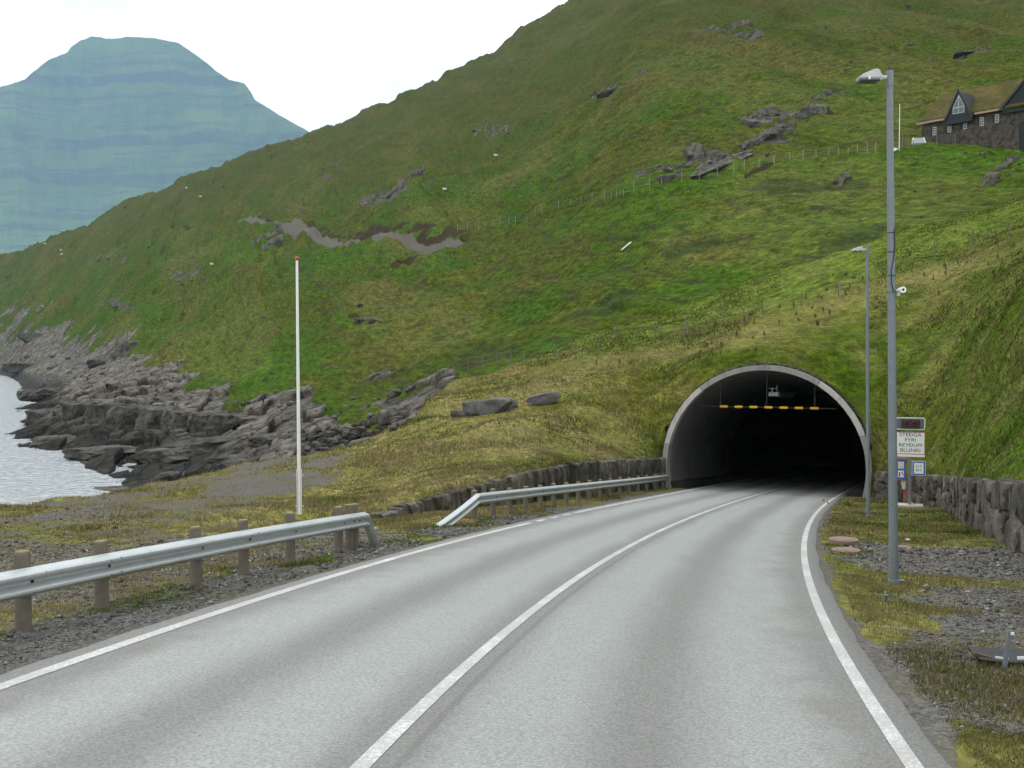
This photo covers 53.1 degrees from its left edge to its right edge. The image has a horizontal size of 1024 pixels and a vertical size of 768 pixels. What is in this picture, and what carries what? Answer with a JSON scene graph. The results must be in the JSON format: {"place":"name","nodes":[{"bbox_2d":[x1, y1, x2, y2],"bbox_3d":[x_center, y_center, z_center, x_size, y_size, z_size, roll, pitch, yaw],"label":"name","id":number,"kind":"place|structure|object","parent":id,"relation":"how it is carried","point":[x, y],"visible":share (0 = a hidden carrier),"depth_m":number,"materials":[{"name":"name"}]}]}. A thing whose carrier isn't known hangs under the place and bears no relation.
{"place":"outdoors","nodes":[
{"label":"outdoors","id":0,"kind":"place"},
{"bbox_2d":[0,36,307,253],"bbox_3d":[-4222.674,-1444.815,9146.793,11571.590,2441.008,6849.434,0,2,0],"label":"distant mountain","id":1,"kind":"structure","parent":0,"point":[92,129],"depth_m":7248.40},
{"bbox_2d":[0,0,567,131],"label":"sky","id":2,"kind":"structure","parent":0,"point":[316,64],"materials":[{"name":"white"}]},
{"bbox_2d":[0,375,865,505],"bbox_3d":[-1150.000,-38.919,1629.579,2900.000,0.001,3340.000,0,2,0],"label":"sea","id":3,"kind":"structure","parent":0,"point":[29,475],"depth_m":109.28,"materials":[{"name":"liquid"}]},
{"bbox_2d":[0,467,951,767],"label":"road","id":4,"kind":"structure","parent":0,"point":[700,641],"depth_m":9.41,"materials":[{"name":"asphalt"}]},
{"bbox_2d":[0,523,530,689],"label":"edge line","id":5,"kind":"object","parent":4,"relation":"on","point":[28,676],"visible":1,"depth_m":11.29,"materials":[{"name":"paint"}]},
{"bbox_2d":[349,469,845,767],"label":"line","id":6,"kind":"object","parent":4,"relation":"on","point":[373,753],"visible":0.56,"depth_m":9.11,"materials":[{"name":"paint"}]},
{"bbox_2d":[574,467,811,512],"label":"edge line","id":7,"kind":"object","parent":4,"relation":"on","point":[670,493],"visible":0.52,"depth_m":45.37,"materials":[{"name":"paint"}]},
{"bbox_2d":[801,481,923,767],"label":"edge line","id":8,"kind":"object","parent":4,"relation":"on","point":[908,758],"visible":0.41,"depth_m":9.31,"materials":[{"name":"paint"}]},
{"bbox_2d":[0,0,1023,767],"bbox_3d":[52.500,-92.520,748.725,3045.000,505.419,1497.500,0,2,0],"label":"hillside ground","id":9,"kind":"structure","parent":0,"point":[420,274],"depth_m":163.22,"materials":[{"name":"plant"}]},
{"bbox_2d":[2,363,35,373],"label":"rock ledge","id":10,"kind":"object","parent":9,"relation":"on","point":[14,368],"visible":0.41,"depth_m":469.80,"materials":[{"name":"stone"}]},
{"bbox_2d":[16,332,41,342],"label":"rock ledge","id":11,"kind":"object","parent":9,"relation":"on","point":[26,337],"visible":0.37,"depth_m":562.31,"materials":[{"name":"stone"}]},
{"bbox_2d":[16,387,59,401],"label":"rock ledge","id":12,"kind":"object","parent":9,"relation":"on","point":[34,395],"visible":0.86,"depth_m":226.28,"materials":[{"name":"stone"}]},
{"bbox_2d":[25,408,57,424],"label":"rock ledge","id":13,"kind":"object","parent":9,"relation":"on","point":[32,416],"visible":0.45,"depth_m":165.62,"materials":[{"name":"stone"}]},
{"bbox_2d":[29,434,75,446],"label":"rock ledge","id":14,"kind":"object","parent":9,"relation":"on","point":[39,441],"visible":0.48,"depth_m":129.02,"materials":[{"name":"stone"}]},
{"bbox_2d":[59,400,101,420],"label":"rock ledge","id":15,"kind":"object","parent":9,"relation":"on","point":[70,410],"visible":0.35,"depth_m":136.95,"materials":[{"name":"stone"}]},
{"bbox_2d":[62,445,138,460],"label":"rock ledge","id":16,"kind":"object","parent":9,"relation":"on","point":[83,454],"visible":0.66,"depth_m":113.08,"materials":[{"name":"stone"}]},
{"bbox_2d":[86,358,114,369],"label":"rock ledge","id":17,"kind":"object","parent":9,"relation":"on","point":[92,363],"visible":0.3,"depth_m":330.39,"materials":[{"name":"stone"}]},
{"bbox_2d":[81,402,125,424],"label":"rock ledge","id":18,"kind":"object","parent":9,"relation":"on","point":[93,413],"visible":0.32,"depth_m":134.36,"materials":[{"name":"stone"}]},
{"bbox_2d":[93,486,128,491],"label":"rock ledge","id":19,"kind":"object","parent":9,"relation":"on","point":[110,488],"visible":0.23,"depth_m":89.70,"materials":[{"name":"stone"}]},
{"bbox_2d":[112,340,139,359],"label":"rock ledge","id":20,"kind":"object","parent":9,"relation":"on","point":[122,348],"visible":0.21,"depth_m":330.32,"materials":[{"name":"stone"}]},
{"bbox_2d":[104,403,149,429],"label":"rock ledge","id":21,"kind":"object","parent":9,"relation":"on","point":[120,417],"visible":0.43,"depth_m":131.28,"materials":[{"name":"stone"}]},
{"bbox_2d":[134,406,173,432],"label":"rock ledge","id":22,"kind":"object","parent":9,"relation":"on","point":[148,417],"visible":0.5,"depth_m":127.73,"materials":[{"name":"stone"}]},
{"bbox_2d":[127,447,201,464],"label":"rock ledge","id":23,"kind":"object","parent":9,"relation":"on","point":[166,456],"visible":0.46,"depth_m":104.99,"materials":[{"name":"stone"}]},
{"bbox_2d":[152,470,185,478],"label":"rock ledge","id":24,"kind":"object","parent":9,"relation":"on","point":[168,473],"visible":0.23,"depth_m":93.38,"materials":[{"name":"stone"}]},
{"bbox_2d":[160,408,198,434],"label":"rock ledge","id":25,"kind":"object","parent":9,"relation":"on","point":[173,419],"visible":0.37,"depth_m":123.88,"materials":[{"name":"stone"}]},
{"bbox_2d":[0,503,377,630],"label":"guardrail","id":26,"kind":"object","parent":9,"relation":"on","point":[22,582],"visible":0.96,"depth_m":13.57,"materials":[{"name":"metal"}]},
{"bbox_2d":[162,434,236,452],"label":"rock ledge","id":27,"kind":"object","parent":9,"relation":"on","point":[204,444],"visible":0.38,"depth_m":105.96,"materials":[{"name":"stone"}]},
{"bbox_2d":[186,410,229,433],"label":"rock ledge","id":28,"kind":"object","parent":9,"relation":"on","point":[196,421],"visible":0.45,"depth_m":120.90,"materials":[{"name":"stone"}]},
{"bbox_2d":[206,412,248,436],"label":"rock ledge","id":29,"kind":"object","parent":9,"relation":"on","point":[218,424],"visible":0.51,"depth_m":119.34,"materials":[{"name":"stone"}]},
{"bbox_2d":[203,453,257,472],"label":"rock ledge","id":30,"kind":"object","parent":9,"relation":"on","point":[216,463],"visible":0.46,"depth_m":87.18,"materials":[{"name":"stone"}]},
{"bbox_2d":[239,415,261,425],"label":"rock ledge","id":31,"kind":"object","parent":9,"relation":"on","point":[243,420],"visible":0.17,"depth_m":116.66,"materials":[{"name":"stone"}]},
{"bbox_2d":[248,433,282,448],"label":"rock ledge","id":32,"kind":"object","parent":9,"relation":"on","point":[259,440],"visible":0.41,"depth_m":91.02,"materials":[{"name":"stone"}]},
{"bbox_2d":[265,239,282,247],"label":"rock outcrop","id":33,"kind":"object","parent":9,"relation":"on","point":[275,242],"visible":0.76,"depth_m":396.00,"materials":[{"name":"stone"}]},
{"bbox_2d":[294,257,303,514],"bbox_3d":[-6.862,0.210,32.948,0.255,8.585,0.173,1,2,32],"label":"flagpole","id":34,"kind":"object","parent":9,"relation":"on","point":[299,475],"visible":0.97,"depth_m":32.95,"materials":[{"name":"metal"}]},
{"bbox_2d":[300,433,307,438],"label":"rubble rock","id":35,"kind":"object","parent":9,"relation":"on","point":[303,435],"visible":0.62,"depth_m":80.70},
{"bbox_2d":[301,442,308,449],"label":"rubble rock","id":36,"kind":"object","parent":9,"relation":"on","point":[304,444],"visible":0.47,"depth_m":78.58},
{"bbox_2d":[303,446,310,452],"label":"rubble rock","id":37,"kind":"object","parent":9,"relation":"on","point":[307,449],"visible":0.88,"depth_m":78.01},
{"bbox_2d":[307,429,320,435],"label":"rubble rock","id":38,"kind":"object","parent":9,"relation":"on","point":[313,432],"visible":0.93,"depth_m":80.26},
{"bbox_2d":[308,435,320,441],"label":"rubble rock","id":39,"kind":"object","parent":9,"relation":"on","point":[313,438],"visible":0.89,"depth_m":79.91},
{"bbox_2d":[312,441,320,447],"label":"rubble rock","id":40,"kind":"object","parent":9,"relation":"on","point":[313,443],"visible":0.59,"depth_m":78.59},
{"bbox_2d":[314,443,320,450],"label":"rubble rock","id":41,"kind":"object","parent":9,"relation":"on","point":[316,447],"visible":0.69,"depth_m":77.50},
{"bbox_2d":[316,437,326,443],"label":"rubble rock","id":42,"kind":"object","parent":9,"relation":"on","point":[323,440],"visible":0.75,"depth_m":78.88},
{"bbox_2d":[320,447,330,451],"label":"rubble rock","id":43,"kind":"object","parent":9,"relation":"on","point":[323,449],"visible":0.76,"depth_m":75.37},
{"bbox_2d":[326,430,333,437],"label":"rubble rock","id":44,"kind":"object","parent":9,"relation":"on","point":[328,435],"visible":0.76,"depth_m":79.13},
{"bbox_2d":[326,438,338,447],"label":"rubble rock","id":45,"kind":"object","parent":9,"relation":"on","point":[329,441],"visible":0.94,"depth_m":77.57,"materials":[{"name":"stone"}]},
{"bbox_2d":[331,431,338,437],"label":"rubble rock","id":46,"kind":"object","parent":9,"relation":"on","point":[333,433],"visible":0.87,"depth_m":79.10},
{"bbox_2d":[332,440,339,445],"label":"rubble rock","id":47,"kind":"object","parent":9,"relation":"on","point":[335,442],"visible":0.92,"depth_m":77.40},
{"bbox_2d":[331,425,340,430],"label":"rubble rock","id":48,"kind":"object","parent":9,"relation":"on","point":[336,427],"visible":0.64,"depth_m":79.78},
{"bbox_2d":[333,435,342,440],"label":"rubble rock","id":49,"kind":"object","parent":9,"relation":"on","point":[339,438],"visible":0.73,"depth_m":78.15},
{"bbox_2d":[340,440,348,445],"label":"rubble rock","id":50,"kind":"object","parent":9,"relation":"on","point":[345,442],"visible":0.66,"depth_m":77.64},
{"bbox_2d":[338,426,351,435],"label":"rubble rock","id":51,"kind":"object","parent":9,"relation":"on","point":[343,427],"visible":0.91,"depth_m":78.62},
{"bbox_2d":[341,429,349,435],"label":"rubble rock","id":52,"kind":"object","parent":9,"relation":"on","point":[346,431],"visible":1,"depth_m":78.34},
{"bbox_2d":[347,435,354,440],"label":"rubble rock","id":53,"kind":"object","parent":9,"relation":"on","point":[350,437],"visible":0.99,"depth_m":78.50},
{"bbox_2d":[349,432,357,439],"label":"rubble rock","id":54,"kind":"object","parent":9,"relation":"on","point":[354,434],"visible":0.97,"depth_m":78.65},
{"bbox_2d":[352,425,365,433],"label":"rubble rock","id":55,"kind":"object","parent":9,"relation":"on","point":[362,428],"visible":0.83,"depth_m":79.70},
{"bbox_2d":[362,422,371,427],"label":"rubble rock","id":56,"kind":"object","parent":9,"relation":"on","point":[367,425],"visible":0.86,"depth_m":81.87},
{"bbox_2d":[356,318,378,322],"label":"rock outcrop","id":57,"kind":"object","parent":9,"relation":"on","point":[371,320],"visible":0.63,"depth_m":181.72,"materials":[{"name":"stone"}]},
{"bbox_2d":[366,430,372,435],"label":"rubble rock","id":58,"kind":"object","parent":9,"relation":"on","point":[368,432],"visible":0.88,"depth_m":79.29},
{"bbox_2d":[370,415,377,423],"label":"rubble rock","id":59,"kind":"object","parent":9,"relation":"on","point":[374,419],"visible":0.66,"depth_m":82.64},
{"bbox_2d":[371,430,379,434],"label":"rubble rock","id":60,"kind":"object","parent":9,"relation":"on","point":[375,432],"visible":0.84,"depth_m":78.40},
{"bbox_2d":[378,409,400,426],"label":"boulder","id":61,"kind":"object","parent":9,"relation":"on","point":[384,416],"visible":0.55,"depth_m":80.80,"materials":[{"name":"stone"}]},
{"bbox_2d":[382,188,398,198],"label":"rock outcrop","id":62,"kind":"object","parent":9,"relation":"on","point":[388,194],"visible":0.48,"depth_m":372.56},
{"bbox_2d":[391,425,396,430],"bbox_3d":[-6.813,2.562,59.042,0.366,0.320,0.565,-11,18,-19],"label":"rubble rock","id":63,"kind":"object","parent":9,"relation":"on","point":[393,427],"visible":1,"depth_m":58.84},
{"bbox_2d":[387,390,401,398],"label":"boulder","id":64,"kind":"object","parent":9,"relation":"on","point":[391,394],"visible":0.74,"depth_m":97.66,"materials":[{"name":"stone"}]},
{"bbox_2d":[389,416,403,424],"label":"rubble rock","id":65,"kind":"object","parent":9,"relation":"on","point":[395,417],"visible":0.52,"depth_m":79.72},
{"bbox_2d":[391,419,403,423],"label":"rubble rock","id":66,"kind":"object","parent":9,"relation":"on","point":[395,420],"visible":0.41,"depth_m":78.61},
{"bbox_2d":[398,409,409,417],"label":"rubble rock","id":67,"kind":"object","parent":9,"relation":"on","point":[404,413],"visible":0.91,"depth_m":80.45,"materials":[{"name":"stone"}]},
{"bbox_2d":[403,385,415,392],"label":"boulder","id":68,"kind":"object","parent":9,"relation":"on","point":[408,388],"visible":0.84,"depth_m":96.22,"materials":[{"name":"stone"}]},
{"bbox_2d":[412,169,422,175],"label":"rock outcrop","id":69,"kind":"object","parent":9,"relation":"on","point":[419,172],"visible":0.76,"depth_m":382.32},
{"bbox_2d":[451,410,465,416],"bbox_3d":[-3.137,1.792,59.785,0.892,0.508,0.505,0,2,0],"label":"boulder","id":70,"kind":"object","parent":9,"relation":"on","point":[457,413],"visible":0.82,"depth_m":59.59,"materials":[{"name":"stone"}]},
{"bbox_2d":[462,397,511,416],"bbox_3d":[-1.400,1.567,59.597,2.981,1.382,1.878,-7,2,0],"label":"boulder","id":71,"kind":"object","parent":9,"relation":"on","point":[486,406],"visible":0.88,"depth_m":58.74,"materials":[{"name":"stone"}]},
{"bbox_2d":[504,398,517,410],"bbox_3d":[-0.260,1.299,59.775,1.233,0.899,0.737,-6,2,0],"label":"boulder","id":72,"kind":"object","parent":9,"relation":"on","point":[514,404],"visible":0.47,"depth_m":59.59,"materials":[{"name":"stone"}]},
{"bbox_2d":[0,505,1023,762],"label":"gravel","id":73,"kind":"structure","parent":9,"relation":"on","point":[884,559],"depth_m":16.37,"materials":[{"name":"gravel"}]},
{"bbox_2d":[968,646,1023,663],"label":"dumped sheet","id":74,"kind":"object","parent":73,"relation":"on","point":[992,655],"visible":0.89,"depth_m":10.31,"materials":[{"name":"white paint"}]},
{"bbox_2d":[368,457,665,518],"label":"stone wall","id":75,"kind":"structure","parent":9,"relation":"on","point":[562,474],"depth_m":42.05,"materials":[{"name":"stone"}]},
{"bbox_2d":[526,391,559,405],"bbox_3d":[1.822,1.030,59.379,1.958,1.031,1.192,-9,2,0],"label":"boulder","id":76,"kind":"object","parent":9,"relation":"on","point":[542,399],"visible":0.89,"depth_m":58.90,"materials":[{"name":"stone"}]},
{"bbox_2d":[436,473,669,525],"bbox_3d":[2.955,4.283,39.899,0.589,3.302,29.400,1,2,20],"label":"guardrail","id":77,"kind":"object","parent":9,"relation":"on","point":[493,496],"visible":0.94,"depth_m":34.77,"materials":[{"name":"metal"}]},
{"bbox_2d":[596,86,615,98],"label":"rock outcrop","id":78,"kind":"object","parent":9,"relation":"on","point":[606,93],"visible":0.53,"depth_m":291.64,"materials":[{"name":"stone"}]},
{"bbox_2d":[457,142,875,231],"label":"fence","id":79,"kind":"object","parent":9,"relation":"on","point":[681,179],"visible":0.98,"depth_m":155.77,"materials":[{"name":"wood"}]},
{"bbox_2d":[663,168,672,171],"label":"hill stone","id":80,"kind":"object","parent":9,"relation":"on","point":[668,170],"visible":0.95,"depth_m":164.22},
{"bbox_2d":[658,174,683,182],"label":"rock outcrop","id":81,"kind":"object","parent":9,"relation":"on","point":[668,177],"visible":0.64,"depth_m":159.03,"materials":[{"name":"stone"}]},
{"bbox_2d":[687,153,694,158],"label":"hill stone","id":82,"kind":"object","parent":9,"relation":"on","point":[690,155],"visible":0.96,"depth_m":166.21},
{"bbox_2d":[690,150,754,178],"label":"rock outcrop","id":83,"kind":"object","parent":9,"relation":"on","point":[720,164],"visible":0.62,"depth_m":154.90,"materials":[{"name":"stone"}]},
{"bbox_2d":[437,220,1020,376],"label":"fence","id":84,"kind":"object","parent":9,"relation":"on","point":[523,355],"visible":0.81,"depth_m":72.82,"materials":[{"name":"wood"}]},
{"bbox_2d":[741,130,775,148],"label":"rock outcrop","id":85,"kind":"object","parent":9,"relation":"on","point":[761,137],"visible":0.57,"depth_m":164.73,"materials":[{"name":"stone"}]},
{"bbox_2d":[744,116,773,126],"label":"rock outcrop","id":86,"kind":"object","parent":9,"relation":"on","point":[755,122],"visible":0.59,"depth_m":179.95,"materials":[{"name":"stone"}]},
{"bbox_2d":[663,362,871,497],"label":"tunnel portal","id":87,"kind":"object","parent":9,"relation":"on","point":[705,446],"visible":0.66,"depth_m":65.73,"materials":[{"name":"concrete"}]},
{"bbox_2d":[700,383,835,409],"bbox_3d":[13.195,0.315,53.037,6.900,1.926,0.129,1,2,22],"label":"height bar","id":88,"kind":"object","parent":87,"relation":"hanging from","point":[772,407],"visible":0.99,"depth_m":53.02,"materials":[{"name":"black paint"}]},
{"bbox_2d":[768,388,793,396],"bbox_3d":[14.814,0.427,56.345,0.570,0.778,3.894,1,2,28],"label":"tunnel lamp","id":89,"kind":"object","parent":87,"relation":"hanging from","point":[782,394],"visible":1,"depth_m":55.22,"materials":[{"name":"metal"}]},
{"bbox_2d":[789,104,829,119],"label":"rock outcrop","id":90,"kind":"object","parent":9,"relation":"on","point":[805,112],"visible":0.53,"depth_m":177.73,"materials":[{"name":"stone"}]},
{"bbox_2d":[596,229,1023,506],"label":"dock stalks","id":91,"kind":"object","parent":9,"relation":"on","point":[829,313],"visible":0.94,"depth_m":66.54,"materials":[{"name":"brown plant"}]},
{"bbox_2d":[824,89,834,94],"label":"hill stone","id":92,"kind":"object","parent":9,"relation":"on","point":[828,91],"visible":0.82,"depth_m":194.51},
{"bbox_2d":[828,536,858,544],"bbox_3d":[7.754,3.726,23.950,0.685,0.232,0.685,0,2,0],"label":"manhole cover","id":93,"kind":"object","parent":9,"relation":"on","point":[840,540],"visible":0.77,"depth_m":23.80,"materials":[{"name":"concrete"}]},
{"bbox_2d":[832,547,860,552],"bbox_3d":[7.155,3.604,21.930,0.600,0.147,0.600,0,2,0],"label":"manhole cover","id":94,"kind":"object","parent":9,"relation":"on","point":[844,549],"visible":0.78,"depth_m":21.86,"materials":[{"name":"concrete"}]},
{"bbox_2d":[852,246,872,516],"bbox_3d":[12.151,0.042,35.490,0.793,9.591,0.280,0,2,0],"label":"street lamp","id":95,"kind":"object","parent":9,"relation":"on","point":[868,501],"visible":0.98,"depth_m":35.46,"materials":[{"name":"grey metal"}]},
{"bbox_2d":[856,68,905,583],"bbox_3d":[5.949,-0.788,16.525,0.817,8.481,0.280,0,2,0],"label":"street lamp","id":96,"kind":"object","parent":9,"relation":"on","point":[874,76],"visible":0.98,"depth_m":16.49,"materials":[{"name":"grey metal"}]},
{"bbox_2d":[899,104,899,150],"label":"flagpole","id":97,"kind":"object","parent":9,"relation":"on","point":[899,127],"visible":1,"depth_m":134.61,"materials":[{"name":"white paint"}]},
{"bbox_2d":[897,458,912,503],"bbox_3d":[17.007,4.286,44.331,0.682,2.149,0.420,1,2,19],"label":"emergency station","id":98,"kind":"object","parent":9,"relation":"on","point":[901,468],"visible":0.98,"depth_m":44.25,"materials":[{"name":"red paint"}]},
{"bbox_2d":[898,545,911,547],"bbox_3d":[9.181,3.861,23.963,0.328,0.147,0.328,0,2,0],"label":"manhole cover","id":99,"kind":"object","parent":9,"relation":"on","point":[905,546],"visible":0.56,"depth_m":23.89,"materials":[{"name":"concrete"}]},
{"bbox_2d":[897,417,925,507],"bbox_3d":[17.096,3.400,43.945,1.209,3.944,0.700,1,2,19],"label":"warning sign","id":100,"kind":"object","parent":9,"relation":"on","point":[910,443],"visible":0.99,"depth_m":43.76,"materials":[{"name":"metal"}]},
{"bbox_2d":[912,137,925,144],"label":"cold frame","id":101,"kind":"object","parent":9,"relation":"on","point":[918,141],"visible":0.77,"depth_m":139.90,"materials":[{"name":"grey paint"}]},
{"bbox_2d":[897,134,955,148],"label":"garden fence","id":102,"kind":"object","parent":9,"relation":"on","point":[913,142],"visible":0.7,"depth_m":136.02,"materials":[{"name":"wood"}]},
{"bbox_2d":[873,470,1023,552],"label":"stone wall","id":103,"kind":"structure","parent":9,"relation":"on","point":[991,508],"depth_m":28.72,"materials":[{"name":"stone"}]},
{"bbox_2d":[953,50,974,56],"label":"rock outcrop","id":104,"kind":"object","parent":9,"relation":"on","point":[958,53],"visible":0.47,"depth_m":228.97,"materials":[{"name":"stone"}]},
{"bbox_2d":[916,78,1023,150],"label":"house","id":105,"kind":"structure","parent":9,"relation":"on","point":[990,116],"depth_m":136.60,"materials":[{"name":"stone"}]},
{"bbox_2d":[953,95,964,113],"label":"gable window","id":106,"kind":"structure","parent":105,"relation":"in","point":[958,107],"depth_m":137.15,"materials":[{"name":"glass"}]},
{"bbox_2d":[980,117,983,125],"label":"window","id":107,"kind":"structure","parent":105,"relation":"in","point":[982,118],"depth_m":135.56,"materials":[{"name":"glass"}]},
{"bbox_2d":[995,114,998,122],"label":"window","id":108,"kind":"structure","parent":105,"relation":"in","point":[996,115],"depth_m":134.07,"materials":[{"name":"glass"}]},
{"bbox_2d":[1019,122,1023,149],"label":"door","id":109,"kind":"structure","parent":105,"relation":"in","point":[1021,124],"depth_m":131.74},
{"bbox_2d":[1002,630,1013,669],"bbox_3d":[4.794,2.601,9.906,0.110,0.441,0.035,0,2,0],"label":"stake","id":110,"kind":"object","parent":9,"relation":"on","point":[1010,633],"visible":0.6,"depth_m":9.90,"materials":[{"name":"white paint"}]}
]}

